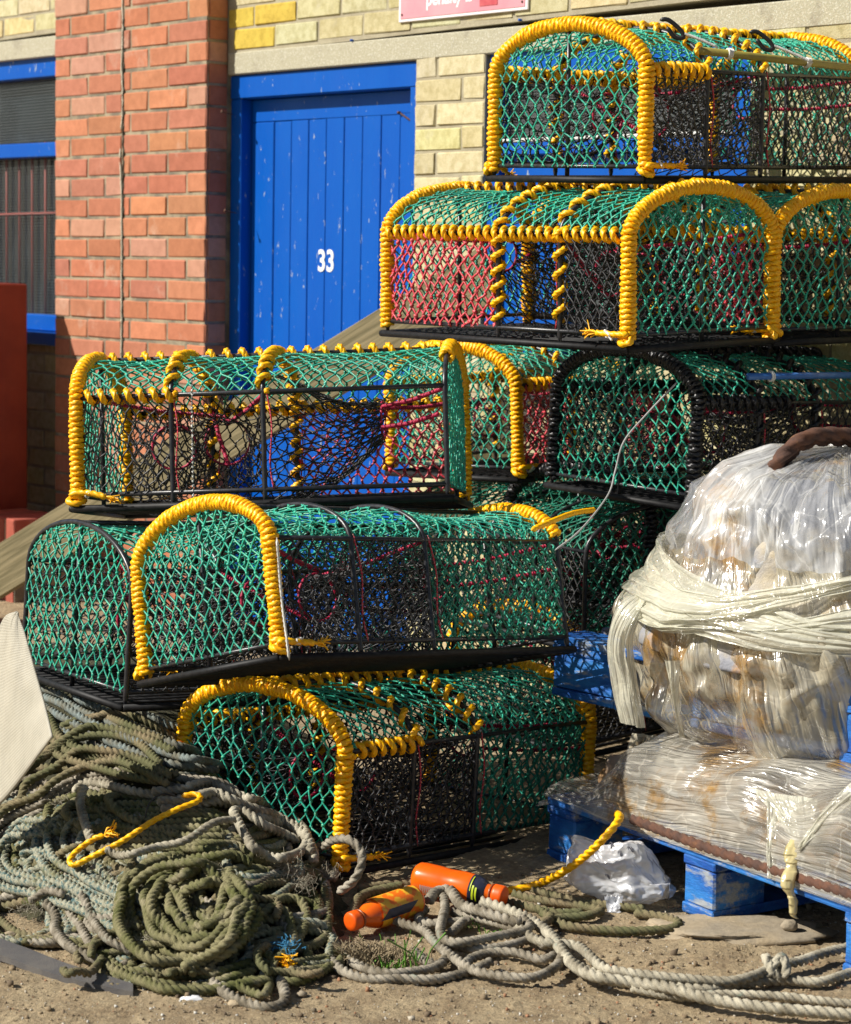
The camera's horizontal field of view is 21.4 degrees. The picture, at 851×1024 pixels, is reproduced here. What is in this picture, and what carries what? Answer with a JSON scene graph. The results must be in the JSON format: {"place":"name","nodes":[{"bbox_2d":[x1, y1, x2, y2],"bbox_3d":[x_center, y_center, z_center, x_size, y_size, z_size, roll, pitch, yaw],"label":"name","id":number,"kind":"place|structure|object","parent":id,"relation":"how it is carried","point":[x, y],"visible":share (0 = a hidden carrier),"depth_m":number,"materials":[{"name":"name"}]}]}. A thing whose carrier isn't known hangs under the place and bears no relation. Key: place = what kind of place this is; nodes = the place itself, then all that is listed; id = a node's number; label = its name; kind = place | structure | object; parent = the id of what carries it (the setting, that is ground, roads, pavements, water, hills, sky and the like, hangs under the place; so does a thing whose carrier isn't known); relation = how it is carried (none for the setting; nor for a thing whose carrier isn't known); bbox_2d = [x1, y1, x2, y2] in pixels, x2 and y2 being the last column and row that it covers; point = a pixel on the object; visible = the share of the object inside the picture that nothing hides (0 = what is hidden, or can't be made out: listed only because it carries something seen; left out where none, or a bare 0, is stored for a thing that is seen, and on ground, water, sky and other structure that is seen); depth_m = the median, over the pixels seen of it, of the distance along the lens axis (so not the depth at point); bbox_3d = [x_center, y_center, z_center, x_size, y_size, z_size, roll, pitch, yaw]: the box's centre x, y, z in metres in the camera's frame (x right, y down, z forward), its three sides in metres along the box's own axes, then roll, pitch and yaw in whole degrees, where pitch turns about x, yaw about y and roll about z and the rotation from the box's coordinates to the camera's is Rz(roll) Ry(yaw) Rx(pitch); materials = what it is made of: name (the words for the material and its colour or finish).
{"place":"outdoors","nodes":[
{"label":"outdoors","id":0,"kind":"place"},
{"bbox_2d":[0,588,850,1023],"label":"ground","id":1,"kind":"structure","parent":0,"point":[508,862],"depth_m":4.28,"materials":[{"name":"beige sand"}]},
{"bbox_2d":[0,508,66,602],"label":"brick ledge","id":2,"kind":"object","parent":1,"relation":"on","point":[13,521],"visible":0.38,"depth_m":8.60,"materials":[{"name":"red brick"}]},
{"bbox_2d":[0,283,26,509],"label":"storage box","id":3,"kind":"object","parent":2,"relation":"on","point":[13,395],"visible":1,"depth_m":8.86,"materials":[{"name":"red paint"}]},
{"bbox_2d":[0,938,132,995],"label":"rubber strip","id":4,"kind":"object","parent":1,"relation":"on","point":[25,958],"visible":0.91,"depth_m":4.20,"materials":[{"name":"grey rubber"}]},
{"bbox_2d":[55,0,231,617],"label":"brick pier","id":5,"kind":"structure","parent":1,"relation":"on","point":[143,169],"depth_m":8.42,"materials":[{"name":"brown brick"}]},
{"bbox_2d":[28,886,290,1011],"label":"rope loops","id":6,"kind":"object","parent":1,"relation":"on","point":[90,922],"visible":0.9,"depth_m":4.31,"materials":[{"name":"grey fabric"}]},
{"bbox_2d":[0,642,366,990],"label":"rope heap","id":7,"kind":"object","parent":1,"relation":"on","point":[313,886],"visible":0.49,"depth_m":4.56,"materials":[{"name":"fabric"}]},
{"bbox_2d":[0,611,52,804],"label":"woven sheet","id":8,"kind":"object","parent":7,"relation":"on","point":[26,735],"visible":1,"depth_m":4.62,"materials":[{"name":"beige fabric"}]},
{"bbox_2d":[0,811,163,929],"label":"rope loops","id":9,"kind":"object","parent":7,"relation":"on","point":[10,873],"visible":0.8,"depth_m":4.62,"materials":[{"name":"grey fabric"}]},
{"bbox_2d":[0,709,178,817],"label":"rope bundle","id":10,"kind":"object","parent":7,"relation":"on","point":[62,748],"visible":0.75,"depth_m":4.93,"materials":[{"name":"fabric"}]},
{"bbox_2d":[0,766,239,838],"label":"rope loops","id":11,"kind":"object","parent":7,"relation":"on","point":[67,785],"visible":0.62,"depth_m":4.86,"materials":[{"name":"grey fabric"}]},
{"bbox_2d":[67,791,202,867],"bbox_3d":[-0.591,0.650,4.605,0.288,0.131,0.075,-1,7,-20],"label":"yellow hooked cord","id":12,"kind":"object","parent":7,"relation":"on","point":[198,796],"visible":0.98,"depth_m":4.59,"materials":[{"name":"fabric"}]},
{"bbox_2d":[42,791,255,866],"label":"rope loops","id":13,"kind":"object","parent":7,"relation":"on","point":[208,843],"visible":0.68,"depth_m":4.66,"materials":[{"name":"fabric"}]},
{"bbox_2d":[144,793,175,818],"bbox_3d":[-0.550,0.607,4.655,0.074,0.047,0.012,-3,8,-34],"label":"thin wire","id":14,"kind":"object","parent":13,"relation":"on","point":[154,798],"visible":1,"depth_m":4.65,"materials":[{"name":"black metal"}]},
{"bbox_2d":[41,686,266,774],"bbox_3d":[-0.670,0.516,5.125,0.601,0.186,0.583,1,7,0],"label":"rope bundle","id":15,"kind":"object","parent":7,"relation":"on","point":[186,757],"visible":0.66,"depth_m":5.08,"materials":[{"name":"grey fabric"}]},
{"bbox_2d":[112,851,263,973],"bbox_3d":[-0.457,0.761,4.337,0.303,0.162,0.462,1,7,0],"label":"rope coil","id":16,"kind":"object","parent":7,"relation":"on","point":[227,928],"visible":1,"depth_m":4.27,"materials":[{"name":"green fabric"}]},
{"bbox_2d":[53,843,323,978],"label":"rope loops","id":17,"kind":"object","parent":7,"relation":"on","point":[92,946],"visible":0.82,"depth_m":4.17,"materials":[{"name":"green fabric"}]},
{"bbox_2d":[72,777,318,863],"bbox_3d":[-0.510,0.660,4.908,0.518,0.230,0.888,0,7,-8],"label":"pale rope","id":18,"kind":"object","parent":7,"relation":"on","point":[258,811],"visible":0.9,"depth_m":4.71,"materials":[{"name":"beige fabric"}]},
{"bbox_2d":[78,893,347,999],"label":"rope loops","id":19,"kind":"object","parent":7,"relation":"on","point":[161,986],"visible":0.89,"depth_m":4.16,"materials":[{"name":"fabric"}]},
{"bbox_2d":[270,933,305,959],"bbox_3d":[-0.259,0.815,4.217,0.071,0.058,0.074,1,7,0],"label":"twine tuft","id":20,"kind":"object","parent":19,"relation":"on","point":[285,943],"visible":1,"depth_m":4.21,"materials":[{"name":"blue fabric"}]},
{"bbox_2d":[275,953,297,967],"bbox_3d":[-0.260,0.846,4.180,0.048,0.062,0.043,1,7,0],"label":"twine tuft","id":21,"kind":"object","parent":7,"relation":"on","point":[288,958],"visible":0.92,"depth_m":4.18,"materials":[{"name":"yellow fabric"}]},
{"bbox_2d":[314,834,366,894],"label":"rope loops","id":22,"kind":"object","parent":7,"relation":"on","point":[359,849],"visible":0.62,"depth_m":4.51,"materials":[{"name":"grey fabric"}]},
{"bbox_2d":[180,995,202,1000],"bbox_3d":[-0.421,0.878,4.054,0.043,0.013,0.028,1,7,0],"label":"litter scrap","id":23,"kind":"object","parent":1,"relation":"on","point":[193,997],"visible":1,"depth_m":4.05,"materials":[{"name":"white paper"}]},
{"bbox_2d":[0,247,502,598],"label":"timber board","id":24,"kind":"object","parent":1,"relation":"on","point":[363,332],"visible":0.21,"depth_m":7.33,"materials":[{"name":"brown wood"}]},
{"bbox_2d":[4,868,560,1006],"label":"stones","id":25,"kind":"object","parent":1,"relation":"on","point":[300,993],"visible":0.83,"depth_m":4.10,"materials":[{"name":"grey stone"}]},
{"bbox_2d":[312,936,431,968],"bbox_3d":[-0.106,0.845,4.304,0.239,0.038,0.146,1,7,0],"label":"dry grass tuft","id":26,"kind":"object","parent":1,"relation":"on","point":[366,953],"visible":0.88,"depth_m":4.30,"materials":[{"name":"plant"}]},
{"bbox_2d":[349,932,395,945],"bbox_3d":[-0.124,0.839,4.435,0.130,0.019,0.061,0,7,-7],"label":"grass tuft","id":27,"kind":"object","parent":1,"relation":"on","point":[379,934],"visible":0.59,"depth_m":4.44,"materials":[{"name":"green plant"}]},
{"bbox_2d":[349,878,410,910],"bbox_3d":[-0.115,0.803,4.712,0.104,0.028,0.294,5,7,29],"label":"grey rope","id":28,"kind":"object","parent":1,"relation":"on","point":[365,891],"visible":0.76,"depth_m":4.75,"materials":[{"name":"grey fabric"}]},
{"bbox_2d":[344,885,424,930],"bbox_3d":[-0.083,0.802,4.533,0.188,0.064,0.064,-10,12,-43],"label":"drink bottle","id":29,"kind":"object","parent":1,"relation":"on","point":[387,908],"visible":0.98,"depth_m":4.51,"materials":[{"name":"orange plastic"}]},
{"bbox_2d":[176,660,596,877],"bbox_3d":[-0.077,0.557,5.268,0.589,0.401,0.915,5,4,41],"label":"lobster pot","id":30,"kind":"object","parent":1,"relation":"on","point":[299,688],"visible":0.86,"depth_m":5.11,"materials":[{"name":"fabric"}]},
{"bbox_2d":[23,519,459,711],"bbox_3d":[-0.445,0.225,5.503,0.951,0.405,0.564,1,5,-36],"label":"lobster pot","id":31,"kind":"object","parent":30,"relation":"on","point":[111,685],"visible":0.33,"depth_m":5.30,"materials":[{"name":"fabric"}]},
{"bbox_2d":[65,338,473,518],"bbox_3d":[-0.362,-0.203,5.455,0.914,0.401,0.595,-2,-2,6],"label":"lobster pot","id":32,"kind":"object","parent":31,"relation":"on","point":[453,402],"visible":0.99,"depth_m":5.37,"materials":[{"name":"fabric"}]},
{"bbox_2d":[191,376,193,496],"bbox_3d":[-0.531,-0.163,5.131,0.007,0.292,0.017,-3,8,-33],"label":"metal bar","id":33,"kind":"object","parent":32,"relation":"hanging from","point":[192,444],"visible":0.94,"depth_m":5.13,"materials":[{"name":"black metal"}]},
{"bbox_2d":[130,494,576,687],"bbox_3d":[-0.164,0.163,4.998,0.867,0.379,0.574,2,-10,-42],"label":"lobster pot","id":34,"kind":"object","parent":30,"relation":"on","point":[279,664],"visible":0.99,"depth_m":4.87,"materials":[{"name":"fabric"}]},
{"bbox_2d":[276,538,289,659],"bbox_3d":[-0.283,0.173,4.470,0.032,0.246,0.007,1,7,0],"label":"strap string","id":35,"kind":"object","parent":34,"relation":"attached to","point":[281,599],"visible":1,"depth_m":4.47,"materials":[{"name":"white"}]},
{"bbox_2d":[531,507,595,531],"bbox_3d":[0.315,0.015,5.083,0.022,0.027,0.340,4,7,26],"label":"loose rope","id":36,"kind":"object","parent":34,"relation":"on","point":[548,522],"visible":0.99,"depth_m":5.06,"materials":[{"name":"yellow fabric"}]},
{"bbox_2d":[372,956,406,968],"bbox_3d":[-0.070,0.857,4.263,0.068,0.025,0.033,1,7,0],"label":"weed","id":37,"kind":"object","parent":1,"relation":"on","point":[397,966],"visible":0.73,"depth_m":4.27,"materials":[{"name":"green plant"}]},
{"bbox_2d":[387,930,445,967],"bbox_3d":[-0.025,0.834,4.274,0.119,0.070,0.052,-3,8,-31],"label":"weed","id":38,"kind":"object","parent":1,"relation":"on","point":[409,956],"visible":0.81,"depth_m":4.27,"materials":[{"name":"green plant"}]},
{"bbox_2d":[0,0,850,737],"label":"buff wall","id":39,"kind":"structure","parent":1,"relation":"on","point":[450,56],"depth_m":7.21,"materials":[{"name":"brick"}]},
{"bbox_2d":[0,57,55,345],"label":"barred window","id":40,"kind":"structure","parent":39,"relation":"attached to","point":[27,174],"depth_m":9.33,"materials":[{"name":"blue paint"}]},
{"bbox_2d":[0,57,55,331],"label":"window frame","id":41,"kind":"structure","parent":40,"relation":"in","point":[40,68],"depth_m":9.22,"materials":[{"name":"blue paint"}]},
{"bbox_2d":[0,78,55,314],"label":"window pane","id":42,"kind":"structure","parent":40,"relation":"in","point":[25,189],"depth_m":9.37,"materials":[{"name":"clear glass"}]},
{"bbox_2d":[227,61,416,650],"bbox_3d":[-0.346,-0.526,7.868,0.098,2.008,1.046,-4,9,-40],"label":"plank door","id":43,"kind":"structure","parent":39,"relation":"attached to","point":[322,172],"depth_m":7.88,"materials":[{"name":"blue paint"}]},
{"bbox_2d":[248,89,410,650],"bbox_3d":[-0.320,-0.490,7.881,0.046,1.932,0.940,-4,9,-40],"label":"door frame","id":44,"kind":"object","parent":43,"relation":"in","point":[266,112],"depth_m":8.06,"materials":[{"name":"blue paint"}]},
{"bbox_2d":[399,0,528,22],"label":"warning sign","id":45,"kind":"object","parent":39,"relation":"attached to","point":[415,10],"visible":1,"depth_m":7.15,"materials":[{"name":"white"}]},
{"bbox_2d":[485,42,751,355],"bbox_3d":[0.577,-0.937,6.727,0.085,0.958,1.097,-4,9,-40],"label":"boarded window","id":46,"kind":"structure","parent":39,"relation":"attached to","point":[549,171],"depth_m":6.83,"materials":[{"name":"blue paint"}]},
{"bbox_2d":[485,42,751,323],"bbox_3d":[0.569,-0.936,6.720,0.057,0.958,1.097,-4,9,-40],"label":"window frame","id":47,"kind":"structure","parent":46,"relation":"in","point":[573,62],"depth_m":6.72,"materials":[{"name":"blue paint"}]},
{"bbox_2d":[514,66,734,137],"bbox_3d":[0.599,-1.218,6.722,0.005,0.203,0.977,-4,9,-40],"label":"window pane","id":48,"kind":"structure","parent":46,"relation":"in","point":[523,121],"depth_m":6.85,"materials":[{"name":"clear glass"}]},
{"bbox_2d":[330,884,563,984],"bbox_3d":[0.025,0.827,4.408,0.469,0.056,0.547,0,7,-10],"label":"grey rope","id":49,"kind":"object","parent":1,"relation":"on","point":[472,947],"visible":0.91,"depth_m":4.33,"materials":[{"name":"grey fabric"}]},
{"bbox_2d":[410,862,508,904],"bbox_3d":[0.072,0.782,4.696,0.211,0.068,0.068,8,9,27],"label":"drink bottle","id":50,"kind":"object","parent":1,"relation":"on","point":[468,886],"visible":0.83,"depth_m":4.67,"materials":[{"name":"orange plastic"}]},
{"bbox_2d":[462,915,479,928],"bbox_3d":[0.081,0.826,4.544,0.058,0.026,0.050,5,7,29],"label":"grass tuft","id":51,"kind":"object","parent":1,"relation":"on","point":[474,924],"visible":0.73,"depth_m":4.54,"materials":[{"name":"green plant"}]},
{"bbox_2d":[507,810,623,893],"bbox_3d":[0.266,0.722,4.723,0.299,0.195,0.141,1,7,0],"label":"yellow rope","id":52,"kind":"object","parent":1,"relation":"on","point":[606,835],"visible":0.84,"depth_m":4.70,"materials":[{"name":"yellow fabric"}]},
{"bbox_2d":[444,599,703,756],"bbox_3d":[0.555,0.408,6.531,0.540,0.402,0.909,7,9,43],"label":"lobster pot","id":53,"kind":"object","parent":1,"relation":"on","point":[651,725],"visible":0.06,"depth_m":6.29,"materials":[{"name":"fabric"}]},
{"bbox_2d":[399,480,693,645],"bbox_3d":[0.391,0.122,6.334,0.537,0.385,0.906,-3,8,-32],"label":"lobster pot","id":54,"kind":"object","parent":53,"relation":"on","point":[629,510],"visible":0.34,"depth_m":6.04,"materials":[{"name":"fabric"}]},
{"bbox_2d":[382,340,659,483],"bbox_3d":[0.376,-0.331,6.638,0.595,0.401,0.914,4,8,45],"label":"lobster pot","id":55,"kind":"object","parent":54,"relation":"on","point":[522,382],"visible":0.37,"depth_m":6.36,"materials":[{"name":"fabric"}]},
{"bbox_2d":[501,456,721,611],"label":"lobster pot","id":56,"kind":"object","parent":53,"relation":"on","point":[651,521],"visible":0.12,"depth_m":6.15,"materials":[{"name":"fabric"}]},
{"bbox_2d":[543,345,850,512],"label":"lobster pot","id":57,"kind":"object","parent":56,"relation":"on","point":[680,366],"visible":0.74,"depth_m":5.75,"materials":[{"name":"fabric"}]},
{"bbox_2d":[379,177,782,352],"bbox_3d":[0.375,-0.631,5.628,0.597,0.401,0.914,-7,10,-40],"label":"lobster pot","id":58,"kind":"object","parent":57,"relation":"on","point":[626,336],"visible":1,"depth_m":5.47,"materials":[{"name":"fabric"}]},
{"bbox_2d":[483,16,850,183],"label":"lobster pot","id":59,"kind":"object","parent":58,"relation":"on","point":[697,77],"visible":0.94,"depth_m":5.60,"materials":[{"name":"fabric"}]},
{"bbox_2d":[660,17,718,47],"bbox_3d":[0.627,-1.140,5.351,0.142,0.072,0.014,1,7,3],"label":"bungee hook","id":60,"kind":"object","parent":59,"relation":"attached to","point":[673,23],"visible":1,"depth_m":5.35,"materials":[{"name":"black metal"}]},
{"bbox_2d":[699,47,850,70],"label":"bamboo rod","id":61,"kind":"object","parent":59,"relation":"attached to","point":[728,53],"visible":1,"depth_m":5.46,"materials":[{"name":"white"}]},
{"bbox_2d":[749,29,812,62],"bbox_3d":[0.870,-1.139,5.502,0.159,0.081,0.014,1,7,3],"label":"bungee hook","id":62,"kind":"object","parent":59,"relation":"attached to","point":[773,46],"visible":1,"depth_m":5.50,"materials":[{"name":"black rubber"}]},
{"bbox_2d":[555,381,677,549],"bbox_3d":[0.406,-0.112,5.095,0.088,0.360,0.419,7,9,42],"label":"grey string","id":63,"kind":"object","parent":57,"relation":"hanging from","point":[604,500],"visible":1,"depth_m":5.19,"materials":[{"name":"grey fabric"}]},
{"bbox_2d":[522,183,850,346],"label":"lobster pot","id":64,"kind":"object","parent":57,"relation":"on","point":[795,198],"visible":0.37,"depth_m":5.65,"materials":[{"name":"fabric"}]},
{"bbox_2d":[746,370,850,381],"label":"blue rod","id":65,"kind":"object","parent":57,"relation":"attached to","point":[770,376],"visible":1,"depth_m":5.46,"materials":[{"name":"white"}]},
{"bbox_2d":[505,886,682,936],"bbox_3d":[0.318,0.822,4.590,0.400,0.034,0.259,5,8,31],"label":"grey rope","id":66,"kind":"object","parent":1,"relation":"on","point":[574,909],"visible":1,"depth_m":4.61,"materials":[{"name":"grey fabric"}]},
{"bbox_2d":[562,835,675,912],"bbox_3d":[0.411,0.753,4.729,0.182,0.138,0.201,-4,8,-37],"label":"plastic bag","id":67,"kind":"object","parent":1,"relation":"on","point":[613,875],"visible":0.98,"depth_m":4.69,"materials":[{"name":"grey plastic"}]},
{"bbox_2d":[479,896,850,1020],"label":"grey rope","id":68,"kind":"object","parent":1,"relation":"on","point":[718,991],"visible":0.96,"depth_m":4.16,"materials":[{"name":"white fabric"}]},
{"bbox_2d":[547,766,850,969],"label":"pallet","id":69,"kind":"object","parent":1,"relation":"on","point":[714,887],"visible":0.43,"depth_m":4.65,"materials":[{"name":"blue paint"}]},
{"bbox_2d":[542,726,850,918],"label":"wrapped bundle","id":70,"kind":"object","parent":69,"relation":"on","point":[665,786],"visible":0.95,"depth_m":4.62,"materials":[{"name":"plastic"}]},
{"bbox_2d":[552,627,850,763],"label":"pallet","id":71,"kind":"object","parent":70,"relation":"on","point":[582,673],"visible":0.3,"depth_m":5.09,"materials":[{"name":"blue paint"}]},
{"bbox_2d":[607,426,850,765],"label":"wrapped bundle","id":72,"kind":"object","parent":71,"relation":"on","point":[742,595],"visible":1,"depth_m":4.71,"materials":[{"name":"plastic"}]},
{"bbox_2d":[686,946,775,959],"bbox_3d":[0.591,0.860,4.389,0.147,0.014,0.132,-3,8,-31],"label":"dry grass tuft","id":73,"kind":"object","parent":1,"relation":"on","point":[738,951],"visible":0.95,"depth_m":4.39,"materials":[{"name":"brown plant"}]},
{"bbox_2d":[646,914,838,946],"bbox_3d":[0.631,0.861,4.547,0.446,0.054,0.196,1,7,0],"label":"stone slab","id":74,"kind":"object","parent":1,"relation":"on","point":[760,930],"depth_m":4.51,"materials":[{"name":"beige stone"}]},
{"bbox_2d":[780,919,797,931],"bbox_3d":[0.729,0.830,4.515,0.036,0.024,0.026,1,7,0],"label":"pebble","id":75,"kind":"object","parent":74,"relation":"on","point":[791,925],"visible":1,"depth_m":4.51,"materials":[{"name":"stone"}]},
{"bbox_2d":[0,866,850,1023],"bbox_3d":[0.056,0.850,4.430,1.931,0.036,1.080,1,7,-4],"label":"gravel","id":76,"kind":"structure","parent":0,"point":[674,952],"depth_m":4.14,"materials":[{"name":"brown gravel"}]}
]}

